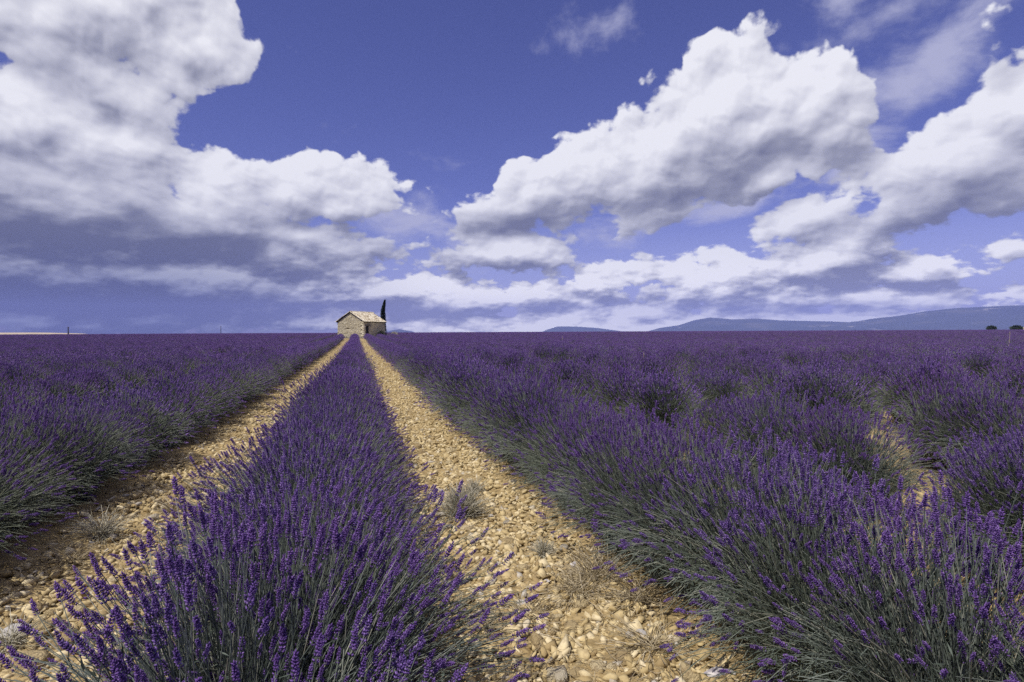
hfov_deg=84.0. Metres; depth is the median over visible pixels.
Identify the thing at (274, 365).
lavender bush
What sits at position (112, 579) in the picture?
stone
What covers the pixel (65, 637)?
stone
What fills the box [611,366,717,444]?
lavender bush
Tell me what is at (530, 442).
lavender bush
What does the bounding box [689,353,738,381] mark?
lavender bush
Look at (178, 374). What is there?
lavender bush
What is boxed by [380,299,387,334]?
cypress tree
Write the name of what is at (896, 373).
lavender bush
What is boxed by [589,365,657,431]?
lavender bush
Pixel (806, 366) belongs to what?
lavender bush
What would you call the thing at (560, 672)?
stone
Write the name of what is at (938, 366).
lavender bush
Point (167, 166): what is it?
sky
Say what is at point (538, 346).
lavender bush
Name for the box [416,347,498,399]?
lavender bush
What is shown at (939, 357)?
lavender bush
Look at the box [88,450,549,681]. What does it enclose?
lavender bush
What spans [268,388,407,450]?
lavender bush
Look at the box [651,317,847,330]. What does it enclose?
hill
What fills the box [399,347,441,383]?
lavender bush
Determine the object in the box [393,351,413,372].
lavender bush
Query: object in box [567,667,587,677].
stone
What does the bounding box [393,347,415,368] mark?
lavender bush
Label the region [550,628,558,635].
stone
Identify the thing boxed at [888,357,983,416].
lavender bush
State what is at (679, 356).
lavender bush
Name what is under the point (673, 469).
lavender bush
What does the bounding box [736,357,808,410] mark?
lavender bush
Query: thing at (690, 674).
stone
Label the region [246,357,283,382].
lavender bush
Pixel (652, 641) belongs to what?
dry grass tuft
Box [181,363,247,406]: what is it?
lavender bush
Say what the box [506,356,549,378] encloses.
lavender bush
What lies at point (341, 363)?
lavender bush
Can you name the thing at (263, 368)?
lavender bush
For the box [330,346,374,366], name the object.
lavender bush
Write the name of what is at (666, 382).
lavender bush
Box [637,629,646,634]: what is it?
stone
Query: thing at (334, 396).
lavender bush
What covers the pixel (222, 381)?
lavender bush
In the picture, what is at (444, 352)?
lavender bush
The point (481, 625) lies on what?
stone
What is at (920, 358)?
lavender bush
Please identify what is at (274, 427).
lavender bush
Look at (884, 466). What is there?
lavender bush
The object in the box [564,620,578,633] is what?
stone
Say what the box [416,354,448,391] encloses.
lavender bush
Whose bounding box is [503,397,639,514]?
lavender bush
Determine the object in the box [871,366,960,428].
lavender bush
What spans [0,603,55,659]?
dry grass tuft
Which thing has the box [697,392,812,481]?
lavender bush
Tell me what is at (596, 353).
lavender bush
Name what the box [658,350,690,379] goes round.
lavender bush
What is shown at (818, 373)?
lavender bush
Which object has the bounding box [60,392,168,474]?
lavender bush
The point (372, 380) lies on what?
lavender bush
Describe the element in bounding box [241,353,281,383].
lavender bush
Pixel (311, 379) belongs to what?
lavender bush
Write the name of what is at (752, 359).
lavender bush
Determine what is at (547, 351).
lavender bush
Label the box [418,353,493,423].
lavender bush
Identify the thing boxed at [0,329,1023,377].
lavender field
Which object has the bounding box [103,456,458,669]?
lavender bush
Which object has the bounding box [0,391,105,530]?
lavender bush
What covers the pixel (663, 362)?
lavender bush
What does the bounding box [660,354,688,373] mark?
lavender bush
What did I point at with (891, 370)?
lavender bush
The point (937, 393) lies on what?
lavender bush
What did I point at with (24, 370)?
lavender bush
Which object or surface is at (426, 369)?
lavender bush
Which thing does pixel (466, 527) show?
stone
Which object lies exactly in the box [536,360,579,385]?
lavender bush
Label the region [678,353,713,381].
lavender bush
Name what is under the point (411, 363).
lavender bush
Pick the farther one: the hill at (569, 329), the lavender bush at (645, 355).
the hill at (569, 329)
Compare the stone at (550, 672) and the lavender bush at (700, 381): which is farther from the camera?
the lavender bush at (700, 381)
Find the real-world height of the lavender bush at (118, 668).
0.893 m
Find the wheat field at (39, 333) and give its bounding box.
[0,333,81,334]
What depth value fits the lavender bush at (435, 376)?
9.50 m
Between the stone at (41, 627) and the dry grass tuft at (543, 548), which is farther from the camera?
the dry grass tuft at (543, 548)
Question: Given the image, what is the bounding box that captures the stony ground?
[0,338,1023,681]
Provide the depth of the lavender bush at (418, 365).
12.22 m
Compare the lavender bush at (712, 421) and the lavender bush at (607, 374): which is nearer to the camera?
the lavender bush at (712, 421)
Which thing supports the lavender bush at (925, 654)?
on the stony ground
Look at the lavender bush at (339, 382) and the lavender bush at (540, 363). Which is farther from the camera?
the lavender bush at (540, 363)
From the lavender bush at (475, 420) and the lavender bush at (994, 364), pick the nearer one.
the lavender bush at (475, 420)
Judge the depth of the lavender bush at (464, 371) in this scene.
8.24 m
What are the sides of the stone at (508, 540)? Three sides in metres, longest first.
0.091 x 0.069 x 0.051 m
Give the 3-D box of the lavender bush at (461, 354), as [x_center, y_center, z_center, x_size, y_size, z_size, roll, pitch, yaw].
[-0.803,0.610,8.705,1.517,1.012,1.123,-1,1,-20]
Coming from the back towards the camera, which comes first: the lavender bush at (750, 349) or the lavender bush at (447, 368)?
the lavender bush at (750, 349)
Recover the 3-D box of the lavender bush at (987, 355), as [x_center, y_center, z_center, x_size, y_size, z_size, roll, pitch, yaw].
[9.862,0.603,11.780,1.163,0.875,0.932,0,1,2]
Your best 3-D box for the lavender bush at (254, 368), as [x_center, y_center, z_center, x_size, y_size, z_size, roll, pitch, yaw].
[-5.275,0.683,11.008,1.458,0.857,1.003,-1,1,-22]
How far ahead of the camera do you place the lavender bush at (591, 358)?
12.78 m
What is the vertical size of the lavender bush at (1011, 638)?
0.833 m
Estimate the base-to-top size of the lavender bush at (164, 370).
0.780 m
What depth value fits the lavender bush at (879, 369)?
9.89 m
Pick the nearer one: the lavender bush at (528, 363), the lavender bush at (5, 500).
the lavender bush at (5, 500)
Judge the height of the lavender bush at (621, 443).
0.865 m
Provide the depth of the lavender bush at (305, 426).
3.47 m
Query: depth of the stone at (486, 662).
2.24 m
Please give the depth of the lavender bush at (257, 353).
14.53 m
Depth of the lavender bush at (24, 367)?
10.48 m
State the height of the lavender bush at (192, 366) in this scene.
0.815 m
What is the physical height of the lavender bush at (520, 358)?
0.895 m
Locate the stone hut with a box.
[335,311,386,336]
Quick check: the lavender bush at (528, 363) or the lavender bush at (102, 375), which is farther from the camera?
the lavender bush at (528, 363)
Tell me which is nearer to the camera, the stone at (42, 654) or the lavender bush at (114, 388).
the stone at (42, 654)
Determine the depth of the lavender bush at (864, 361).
10.31 m
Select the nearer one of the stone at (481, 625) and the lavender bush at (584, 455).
the stone at (481, 625)
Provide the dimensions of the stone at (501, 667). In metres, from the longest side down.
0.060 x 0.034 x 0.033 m
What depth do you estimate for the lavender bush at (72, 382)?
8.14 m
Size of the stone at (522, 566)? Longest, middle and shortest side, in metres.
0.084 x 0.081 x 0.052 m
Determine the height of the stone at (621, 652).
0.046 m
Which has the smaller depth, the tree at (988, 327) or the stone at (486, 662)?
the stone at (486, 662)
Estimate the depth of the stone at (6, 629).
2.49 m
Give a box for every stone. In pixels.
[0,623,25,637]
[4,648,48,677]
[32,602,41,612]
[33,620,53,630]
[43,609,60,616]
[49,568,63,574]
[51,630,72,650]
[73,604,85,614]
[105,577,118,584]
[118,508,129,513]
[136,534,146,540]
[143,513,160,520]
[417,450,426,453]
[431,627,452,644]
[446,447,456,451]
[452,597,467,606]
[460,525,474,531]
[464,615,485,631]
[481,656,489,663]
[499,665,507,674]
[502,537,513,543]
[517,563,530,569]
[530,631,545,650]
[536,517,551,525]
[538,662,547,669]
[546,667,555,681]
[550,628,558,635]
[550,665,567,681]
[551,614,564,620]
[560,544,568,551]
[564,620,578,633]
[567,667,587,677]
[573,597,590,609]
[575,660,582,664]
[576,593,588,599]
[589,659,606,671]
[606,663,617,669]
[615,648,633,666]
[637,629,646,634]
[658,634,668,641]
[660,638,673,648]
[680,661,701,681]
[704,666,735,676]
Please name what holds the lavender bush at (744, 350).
on the stony ground
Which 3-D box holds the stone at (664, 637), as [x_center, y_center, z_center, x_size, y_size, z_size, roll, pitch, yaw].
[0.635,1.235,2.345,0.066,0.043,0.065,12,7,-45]
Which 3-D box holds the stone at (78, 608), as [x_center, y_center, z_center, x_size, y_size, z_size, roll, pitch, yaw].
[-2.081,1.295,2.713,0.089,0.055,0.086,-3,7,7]
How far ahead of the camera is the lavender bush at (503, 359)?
11.88 m
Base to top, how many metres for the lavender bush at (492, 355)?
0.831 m
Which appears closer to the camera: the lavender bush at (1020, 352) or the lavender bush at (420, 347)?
the lavender bush at (1020, 352)
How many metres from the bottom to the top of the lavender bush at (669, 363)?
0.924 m
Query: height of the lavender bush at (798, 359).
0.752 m
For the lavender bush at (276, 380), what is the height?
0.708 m
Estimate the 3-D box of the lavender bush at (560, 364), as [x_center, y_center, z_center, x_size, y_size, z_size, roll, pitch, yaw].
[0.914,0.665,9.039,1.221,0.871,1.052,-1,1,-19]
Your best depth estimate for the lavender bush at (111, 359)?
14.13 m
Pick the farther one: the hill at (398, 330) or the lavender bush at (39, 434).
the hill at (398, 330)
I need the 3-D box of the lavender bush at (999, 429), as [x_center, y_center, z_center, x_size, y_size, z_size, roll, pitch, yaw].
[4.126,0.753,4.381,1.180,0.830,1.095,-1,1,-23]
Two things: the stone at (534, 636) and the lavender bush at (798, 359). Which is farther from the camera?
the lavender bush at (798, 359)
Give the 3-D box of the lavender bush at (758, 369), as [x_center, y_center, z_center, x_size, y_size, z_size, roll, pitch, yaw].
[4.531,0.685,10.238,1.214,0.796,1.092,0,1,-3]
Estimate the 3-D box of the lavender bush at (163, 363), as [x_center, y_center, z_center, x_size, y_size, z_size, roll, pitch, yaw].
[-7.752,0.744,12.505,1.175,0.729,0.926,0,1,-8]
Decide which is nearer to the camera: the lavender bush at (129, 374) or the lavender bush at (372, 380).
the lavender bush at (372, 380)
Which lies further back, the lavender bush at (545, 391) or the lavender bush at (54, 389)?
the lavender bush at (54, 389)
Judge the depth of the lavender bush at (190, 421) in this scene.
6.49 m
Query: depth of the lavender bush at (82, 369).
8.90 m
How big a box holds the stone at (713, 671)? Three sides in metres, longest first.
0.128 x 0.063 x 0.031 m
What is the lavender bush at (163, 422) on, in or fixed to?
on the stony ground
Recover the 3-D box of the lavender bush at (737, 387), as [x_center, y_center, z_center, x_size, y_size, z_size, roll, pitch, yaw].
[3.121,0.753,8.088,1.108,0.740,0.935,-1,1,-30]
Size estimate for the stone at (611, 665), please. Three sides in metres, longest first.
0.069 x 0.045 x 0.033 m
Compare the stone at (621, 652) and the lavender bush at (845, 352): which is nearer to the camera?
the stone at (621, 652)
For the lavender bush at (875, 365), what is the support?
on the stony ground
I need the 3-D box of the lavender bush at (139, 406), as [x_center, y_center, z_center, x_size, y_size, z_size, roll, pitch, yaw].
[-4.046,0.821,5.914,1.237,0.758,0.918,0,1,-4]
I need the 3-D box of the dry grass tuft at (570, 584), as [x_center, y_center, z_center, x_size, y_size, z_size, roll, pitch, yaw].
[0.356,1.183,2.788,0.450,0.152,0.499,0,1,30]
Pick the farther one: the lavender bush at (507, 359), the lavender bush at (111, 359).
the lavender bush at (111, 359)
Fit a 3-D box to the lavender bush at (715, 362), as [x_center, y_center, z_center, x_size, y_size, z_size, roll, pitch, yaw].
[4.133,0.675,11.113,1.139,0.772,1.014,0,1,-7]
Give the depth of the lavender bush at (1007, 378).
7.84 m
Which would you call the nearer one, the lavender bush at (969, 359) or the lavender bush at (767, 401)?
the lavender bush at (767, 401)
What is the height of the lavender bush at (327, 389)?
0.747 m
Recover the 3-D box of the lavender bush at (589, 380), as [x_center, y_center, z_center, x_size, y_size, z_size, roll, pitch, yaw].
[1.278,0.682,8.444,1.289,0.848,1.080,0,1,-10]
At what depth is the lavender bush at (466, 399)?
6.48 m
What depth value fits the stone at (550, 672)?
2.15 m
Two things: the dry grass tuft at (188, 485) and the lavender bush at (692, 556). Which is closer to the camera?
the lavender bush at (692, 556)
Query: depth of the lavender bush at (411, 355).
14.89 m
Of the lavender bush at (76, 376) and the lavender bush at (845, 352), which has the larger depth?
the lavender bush at (845, 352)
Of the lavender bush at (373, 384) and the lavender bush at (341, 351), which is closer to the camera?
the lavender bush at (373, 384)
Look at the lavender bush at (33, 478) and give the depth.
3.50 m
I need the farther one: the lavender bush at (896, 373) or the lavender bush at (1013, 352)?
the lavender bush at (1013, 352)
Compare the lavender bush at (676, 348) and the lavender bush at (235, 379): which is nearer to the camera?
the lavender bush at (235, 379)
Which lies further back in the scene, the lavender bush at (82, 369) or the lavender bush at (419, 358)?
the lavender bush at (419, 358)
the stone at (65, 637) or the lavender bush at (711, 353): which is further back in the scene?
the lavender bush at (711, 353)
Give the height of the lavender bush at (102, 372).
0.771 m
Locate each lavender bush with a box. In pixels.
[0,357,19,370]
[0,359,54,394]
[0,372,13,398]
[0,374,65,418]
[0,382,51,435]
[0,390,164,485]
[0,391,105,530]
[0,418,76,559]
[0,436,98,539]
[0,475,545,681]
[1,389,153,514]
[2,361,54,386]
[2,365,43,392]
[14,372,94,414]
[25,371,110,409]
[35,366,107,399]
[52,365,110,399]
[59,363,128,402]
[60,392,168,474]
[63,363,125,393]
[65,378,199,461]
[81,364,135,400]
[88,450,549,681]
[90,353,127,371]
[93,385,180,446]
[97,364,150,396]
[101,360,152,397]
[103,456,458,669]
[118,360,174,393]
[126,358,175,387]
[127,361,230,431]
[127,375,224,439]
[134,387,218,448]
[140,429,444,598]
[149,359,180,374]
[154,419,439,593]
[163,353,208,375]
[166,371,243,426]
[180,366,246,416]
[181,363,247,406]
[183,370,240,423]
[183,609,468,681]
[188,364,259,398]
[190,356,270,405]
[198,405,434,549]
[209,357,272,403]
[223,355,271,399]
[225,406,401,486]
[230,355,278,398]
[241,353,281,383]
[243,399,419,496]
[244,358,279,386]
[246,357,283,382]
[246,387,413,473]
[248,351,291,374]
[249,348,295,379]
[249,383,407,454]
[252,351,287,384]
[253,360,284,390]
[255,367,395,441]
[261,349,294,373]
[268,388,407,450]
[272,370,394,425]
[275,351,298,376]
[280,365,382,415]
[286,372,387,411]
[288,368,397,423]
[296,367,380,399]
[301,360,392,404]
[318,353,376,384]
[318,356,368,374]
[320,353,369,373]
[326,347,370,363]
[326,359,380,382]
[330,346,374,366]
[330,364,382,391]
[342,349,377,371]
[356,373,385,398]
[392,346,417,369]
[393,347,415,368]
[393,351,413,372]
[397,343,431,370]
[398,343,432,368]
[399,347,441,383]
[399,348,450,392]
[400,350,438,375]
[401,349,428,375]
[403,347,438,375]
[408,346,449,384]
[408,354,451,392]
[409,351,431,381]
[414,351,491,405]
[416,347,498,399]
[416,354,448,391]
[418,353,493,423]
[418,357,465,396]
[429,354,525,429]
[431,354,489,403]
[440,361,513,436]
[444,362,530,434]
[449,374,557,457]
[455,362,549,445]
[471,363,601,470]
[476,345,502,362]
[480,371,592,477]
[483,351,505,365]
[483,388,627,492]
[484,348,507,365]
[488,350,530,371]
[494,349,519,373]
[496,349,537,371]
[496,349,539,375]
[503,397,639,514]
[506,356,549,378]
[510,354,556,386]
[527,341,554,360]
[531,399,669,536]
[534,400,727,568]
[535,340,564,366]
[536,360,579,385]
[538,356,595,395]
[540,356,590,391]
[541,348,565,365]
[545,341,584,368]
[549,354,612,412]
[559,360,623,411]
[562,345,600,367]
[574,350,604,369]
[574,351,605,367]
[575,359,644,422]
[581,347,612,367]
[585,409,806,601]
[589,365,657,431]
[597,366,670,424]
[602,348,642,377]
[608,355,640,380]
[609,366,693,437]
[610,420,913,666]
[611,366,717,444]
[626,354,678,386]
[629,353,671,378]
[630,376,705,428]
[632,349,693,388]
[636,350,658,364]
[637,357,688,382]
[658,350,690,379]
[659,442,1023,681]
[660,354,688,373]
[664,346,693,356]
[668,390,766,471]
[669,346,694,363]
[676,364,722,413]
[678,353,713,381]
[683,365,756,415]
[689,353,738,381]
[696,368,754,421]
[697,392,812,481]
[698,358,739,380]
[700,348,728,360]
[708,379,856,492]
[713,353,755,387]
[734,344,758,361]
[734,351,781,393]
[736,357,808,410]
[738,351,767,367]
[738,353,765,370]
[739,344,763,358]
[741,357,794,385]
[744,359,791,394]
[749,402,886,499]
[749,470,1023,681]
[757,347,783,359]
[760,360,859,424]
[764,372,852,421]
[769,345,802,371]
[773,396,962,516]
[776,357,884,439]
[780,361,832,378]
[782,347,813,369]
[790,350,816,371]
[795,348,834,369]
[795,375,890,443]
[829,345,857,361]
[832,363,888,418]
[842,353,883,383]
[843,341,882,365]
[855,357,898,392]
[858,358,896,389]
[863,354,969,424]
[871,359,910,396]
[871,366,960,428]
[876,356,919,393]
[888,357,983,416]
[889,359,989,416]
[889,368,1007,470]
[900,371,985,419]
[905,425,1023,583]
[906,351,944,370]
[910,385,1023,464]
[915,370,1023,472]
[921,352,969,371]
[936,353,965,371]
[945,602,1023,681]
[954,389,1023,473]
[954,429,1023,574]
[956,345,1007,387]
[967,349,1011,384]
[967,352,1017,376]
[972,354,1023,391]
[975,358,1023,416]
[980,360,1023,407]
[998,347,1023,364]
[998,364,1023,402]
[1011,348,1023,364]
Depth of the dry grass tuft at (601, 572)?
2.94 m
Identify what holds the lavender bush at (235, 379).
on the stony ground
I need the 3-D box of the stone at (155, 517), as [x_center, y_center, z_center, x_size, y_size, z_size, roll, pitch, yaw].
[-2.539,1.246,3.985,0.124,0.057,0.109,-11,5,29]
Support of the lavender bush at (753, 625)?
on the stony ground
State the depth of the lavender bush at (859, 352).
14.69 m
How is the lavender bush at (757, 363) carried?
on the stony ground
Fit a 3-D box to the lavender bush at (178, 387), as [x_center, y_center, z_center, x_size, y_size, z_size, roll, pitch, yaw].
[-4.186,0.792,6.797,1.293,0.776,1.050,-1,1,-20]
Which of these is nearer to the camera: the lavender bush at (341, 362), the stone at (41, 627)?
the stone at (41, 627)
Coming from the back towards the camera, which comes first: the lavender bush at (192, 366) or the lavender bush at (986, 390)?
the lavender bush at (192, 366)
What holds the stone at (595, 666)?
on the stony ground
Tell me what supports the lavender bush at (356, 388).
on the stony ground
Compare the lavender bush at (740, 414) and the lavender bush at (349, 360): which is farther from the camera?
the lavender bush at (349, 360)
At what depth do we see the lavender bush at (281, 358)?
15.66 m
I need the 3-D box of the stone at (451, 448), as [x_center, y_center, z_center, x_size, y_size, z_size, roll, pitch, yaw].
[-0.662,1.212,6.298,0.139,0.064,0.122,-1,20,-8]
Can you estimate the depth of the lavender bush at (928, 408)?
5.11 m
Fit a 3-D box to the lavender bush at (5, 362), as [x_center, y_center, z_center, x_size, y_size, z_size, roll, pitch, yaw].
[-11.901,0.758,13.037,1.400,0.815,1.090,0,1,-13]
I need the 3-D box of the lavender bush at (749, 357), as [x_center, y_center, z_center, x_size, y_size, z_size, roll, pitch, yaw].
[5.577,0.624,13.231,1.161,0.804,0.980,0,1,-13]
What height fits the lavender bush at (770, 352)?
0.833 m
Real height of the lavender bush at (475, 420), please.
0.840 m
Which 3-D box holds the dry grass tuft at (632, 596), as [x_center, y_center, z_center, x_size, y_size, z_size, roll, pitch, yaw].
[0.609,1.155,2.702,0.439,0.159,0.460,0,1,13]
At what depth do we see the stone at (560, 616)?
2.60 m
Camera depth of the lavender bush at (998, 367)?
9.66 m
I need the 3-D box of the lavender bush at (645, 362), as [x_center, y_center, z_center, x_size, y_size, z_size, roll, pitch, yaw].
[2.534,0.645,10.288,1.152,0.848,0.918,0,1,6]
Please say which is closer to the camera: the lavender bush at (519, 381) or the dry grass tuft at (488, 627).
the dry grass tuft at (488, 627)
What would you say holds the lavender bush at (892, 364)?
on the stony ground
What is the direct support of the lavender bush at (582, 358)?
on the stony ground
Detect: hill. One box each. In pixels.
[387,329,411,332]
[543,326,615,331]
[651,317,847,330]
[783,305,1023,330]
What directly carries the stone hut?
on the stony ground
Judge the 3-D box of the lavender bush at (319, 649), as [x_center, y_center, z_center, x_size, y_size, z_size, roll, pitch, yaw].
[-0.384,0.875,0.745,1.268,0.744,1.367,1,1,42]
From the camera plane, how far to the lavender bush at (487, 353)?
13.72 m
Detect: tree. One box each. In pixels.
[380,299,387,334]
[986,325,996,329]
[1010,325,1023,329]
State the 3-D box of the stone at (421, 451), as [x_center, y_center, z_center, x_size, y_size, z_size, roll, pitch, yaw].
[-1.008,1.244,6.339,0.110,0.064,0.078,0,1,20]
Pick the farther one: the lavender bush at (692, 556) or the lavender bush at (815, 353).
the lavender bush at (815, 353)
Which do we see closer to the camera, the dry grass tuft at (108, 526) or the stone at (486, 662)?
the stone at (486, 662)
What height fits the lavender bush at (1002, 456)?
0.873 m
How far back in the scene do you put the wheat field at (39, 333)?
262.30 m
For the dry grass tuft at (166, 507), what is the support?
on the stony ground
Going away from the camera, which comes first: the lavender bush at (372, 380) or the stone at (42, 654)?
the stone at (42, 654)
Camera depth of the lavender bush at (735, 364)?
10.83 m
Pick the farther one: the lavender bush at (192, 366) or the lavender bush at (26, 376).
the lavender bush at (192, 366)
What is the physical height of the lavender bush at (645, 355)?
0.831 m
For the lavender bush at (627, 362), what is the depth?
11.16 m
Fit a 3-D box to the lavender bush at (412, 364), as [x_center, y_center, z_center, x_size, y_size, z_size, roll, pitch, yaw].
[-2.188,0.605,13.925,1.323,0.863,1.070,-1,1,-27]
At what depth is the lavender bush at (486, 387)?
6.09 m
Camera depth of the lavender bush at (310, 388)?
6.36 m
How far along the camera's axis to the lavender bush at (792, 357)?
14.29 m
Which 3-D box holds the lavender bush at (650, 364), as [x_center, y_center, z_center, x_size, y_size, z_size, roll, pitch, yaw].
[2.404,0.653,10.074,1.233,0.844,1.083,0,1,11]
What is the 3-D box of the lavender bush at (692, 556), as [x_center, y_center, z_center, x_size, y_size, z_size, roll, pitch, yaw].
[1.167,0.770,2.380,1.308,0.872,1.111,-1,1,-24]
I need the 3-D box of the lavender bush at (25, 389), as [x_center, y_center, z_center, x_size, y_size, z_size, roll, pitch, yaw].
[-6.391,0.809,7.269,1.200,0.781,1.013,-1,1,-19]
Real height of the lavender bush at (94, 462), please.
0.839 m
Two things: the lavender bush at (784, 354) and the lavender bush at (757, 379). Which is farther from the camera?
the lavender bush at (784, 354)
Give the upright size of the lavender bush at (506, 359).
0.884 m
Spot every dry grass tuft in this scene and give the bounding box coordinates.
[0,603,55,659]
[32,541,112,571]
[57,504,140,548]
[143,491,197,517]
[165,473,214,493]
[426,482,499,525]
[457,477,488,492]
[463,599,519,635]
[491,581,564,625]
[525,535,561,557]
[539,558,619,616]
[546,532,646,601]
[594,598,707,681]
[596,560,686,620]
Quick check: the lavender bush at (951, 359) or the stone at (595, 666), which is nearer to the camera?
the stone at (595, 666)
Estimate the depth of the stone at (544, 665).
2.22 m
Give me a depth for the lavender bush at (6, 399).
6.78 m
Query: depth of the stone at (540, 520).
3.86 m
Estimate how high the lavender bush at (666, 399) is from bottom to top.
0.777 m
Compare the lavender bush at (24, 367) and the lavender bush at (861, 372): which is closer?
the lavender bush at (861, 372)
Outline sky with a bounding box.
[0,0,1023,333]
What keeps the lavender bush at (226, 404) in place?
on the stony ground
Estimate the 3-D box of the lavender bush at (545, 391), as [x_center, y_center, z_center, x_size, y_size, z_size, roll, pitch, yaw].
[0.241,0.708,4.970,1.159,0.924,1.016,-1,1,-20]
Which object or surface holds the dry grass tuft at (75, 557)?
on the stony ground
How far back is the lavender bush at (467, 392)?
6.93 m
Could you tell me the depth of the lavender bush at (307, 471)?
2.65 m
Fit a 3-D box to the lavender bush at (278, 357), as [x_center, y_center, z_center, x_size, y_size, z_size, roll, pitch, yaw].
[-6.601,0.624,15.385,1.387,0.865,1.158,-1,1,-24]
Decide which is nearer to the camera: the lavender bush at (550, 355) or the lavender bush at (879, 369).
the lavender bush at (879, 369)
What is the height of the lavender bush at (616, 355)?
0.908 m
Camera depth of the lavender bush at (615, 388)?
6.89 m
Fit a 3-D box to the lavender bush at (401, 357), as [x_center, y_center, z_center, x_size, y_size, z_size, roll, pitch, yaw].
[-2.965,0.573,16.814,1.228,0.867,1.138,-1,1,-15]
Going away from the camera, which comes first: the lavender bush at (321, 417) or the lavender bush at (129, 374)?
the lavender bush at (321, 417)
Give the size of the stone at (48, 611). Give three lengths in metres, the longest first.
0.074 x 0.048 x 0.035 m
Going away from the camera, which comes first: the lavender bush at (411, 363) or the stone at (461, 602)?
the stone at (461, 602)
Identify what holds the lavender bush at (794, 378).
on the stony ground
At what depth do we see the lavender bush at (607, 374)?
7.24 m
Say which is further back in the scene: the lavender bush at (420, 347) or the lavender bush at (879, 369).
the lavender bush at (420, 347)
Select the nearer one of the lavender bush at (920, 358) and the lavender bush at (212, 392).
the lavender bush at (212, 392)
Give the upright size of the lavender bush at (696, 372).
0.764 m
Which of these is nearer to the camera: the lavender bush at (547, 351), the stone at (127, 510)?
the stone at (127, 510)
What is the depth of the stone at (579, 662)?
2.24 m
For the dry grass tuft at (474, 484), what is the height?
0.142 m
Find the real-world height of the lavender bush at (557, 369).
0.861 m
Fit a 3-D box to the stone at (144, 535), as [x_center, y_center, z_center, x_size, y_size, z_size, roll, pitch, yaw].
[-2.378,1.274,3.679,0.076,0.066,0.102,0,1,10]
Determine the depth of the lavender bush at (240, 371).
10.24 m
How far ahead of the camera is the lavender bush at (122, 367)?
10.41 m
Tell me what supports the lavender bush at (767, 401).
on the stony ground
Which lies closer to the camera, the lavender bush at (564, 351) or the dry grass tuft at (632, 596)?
the dry grass tuft at (632, 596)
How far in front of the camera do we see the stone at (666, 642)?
2.31 m
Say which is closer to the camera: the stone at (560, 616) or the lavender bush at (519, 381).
the stone at (560, 616)
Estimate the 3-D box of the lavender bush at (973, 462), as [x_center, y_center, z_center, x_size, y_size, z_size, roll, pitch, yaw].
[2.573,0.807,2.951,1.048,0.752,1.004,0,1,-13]
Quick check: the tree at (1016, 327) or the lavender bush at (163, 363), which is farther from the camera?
the tree at (1016, 327)
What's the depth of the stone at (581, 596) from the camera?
2.76 m
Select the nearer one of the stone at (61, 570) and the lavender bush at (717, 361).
the stone at (61, 570)
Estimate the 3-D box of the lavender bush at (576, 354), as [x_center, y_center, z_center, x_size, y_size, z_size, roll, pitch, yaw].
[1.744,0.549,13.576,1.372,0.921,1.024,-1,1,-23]
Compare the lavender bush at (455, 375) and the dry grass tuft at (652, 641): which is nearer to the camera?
the dry grass tuft at (652, 641)
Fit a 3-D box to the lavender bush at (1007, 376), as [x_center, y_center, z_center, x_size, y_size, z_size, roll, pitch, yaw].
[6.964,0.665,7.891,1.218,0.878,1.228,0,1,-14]
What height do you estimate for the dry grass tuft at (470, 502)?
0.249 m
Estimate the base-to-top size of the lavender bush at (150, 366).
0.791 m
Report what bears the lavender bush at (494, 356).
on the stony ground
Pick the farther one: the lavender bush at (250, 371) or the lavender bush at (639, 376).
the lavender bush at (250, 371)
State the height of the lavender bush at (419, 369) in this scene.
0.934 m
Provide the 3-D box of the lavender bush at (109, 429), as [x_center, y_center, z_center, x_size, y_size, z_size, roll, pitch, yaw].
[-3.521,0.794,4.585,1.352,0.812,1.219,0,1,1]
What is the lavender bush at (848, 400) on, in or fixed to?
on the stony ground
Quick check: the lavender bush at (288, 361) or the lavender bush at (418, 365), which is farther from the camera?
the lavender bush at (288, 361)
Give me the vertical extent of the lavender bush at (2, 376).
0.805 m
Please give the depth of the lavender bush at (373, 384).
9.56 m
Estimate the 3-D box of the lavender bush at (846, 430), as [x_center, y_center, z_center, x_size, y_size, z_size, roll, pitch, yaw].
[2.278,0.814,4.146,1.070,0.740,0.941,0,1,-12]
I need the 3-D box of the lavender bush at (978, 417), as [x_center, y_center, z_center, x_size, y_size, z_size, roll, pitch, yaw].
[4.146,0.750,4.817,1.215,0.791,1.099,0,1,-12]
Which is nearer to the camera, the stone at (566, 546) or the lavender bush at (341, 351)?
the stone at (566, 546)
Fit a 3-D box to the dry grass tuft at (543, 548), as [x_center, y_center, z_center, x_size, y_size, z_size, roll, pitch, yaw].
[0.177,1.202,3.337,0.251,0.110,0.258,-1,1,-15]

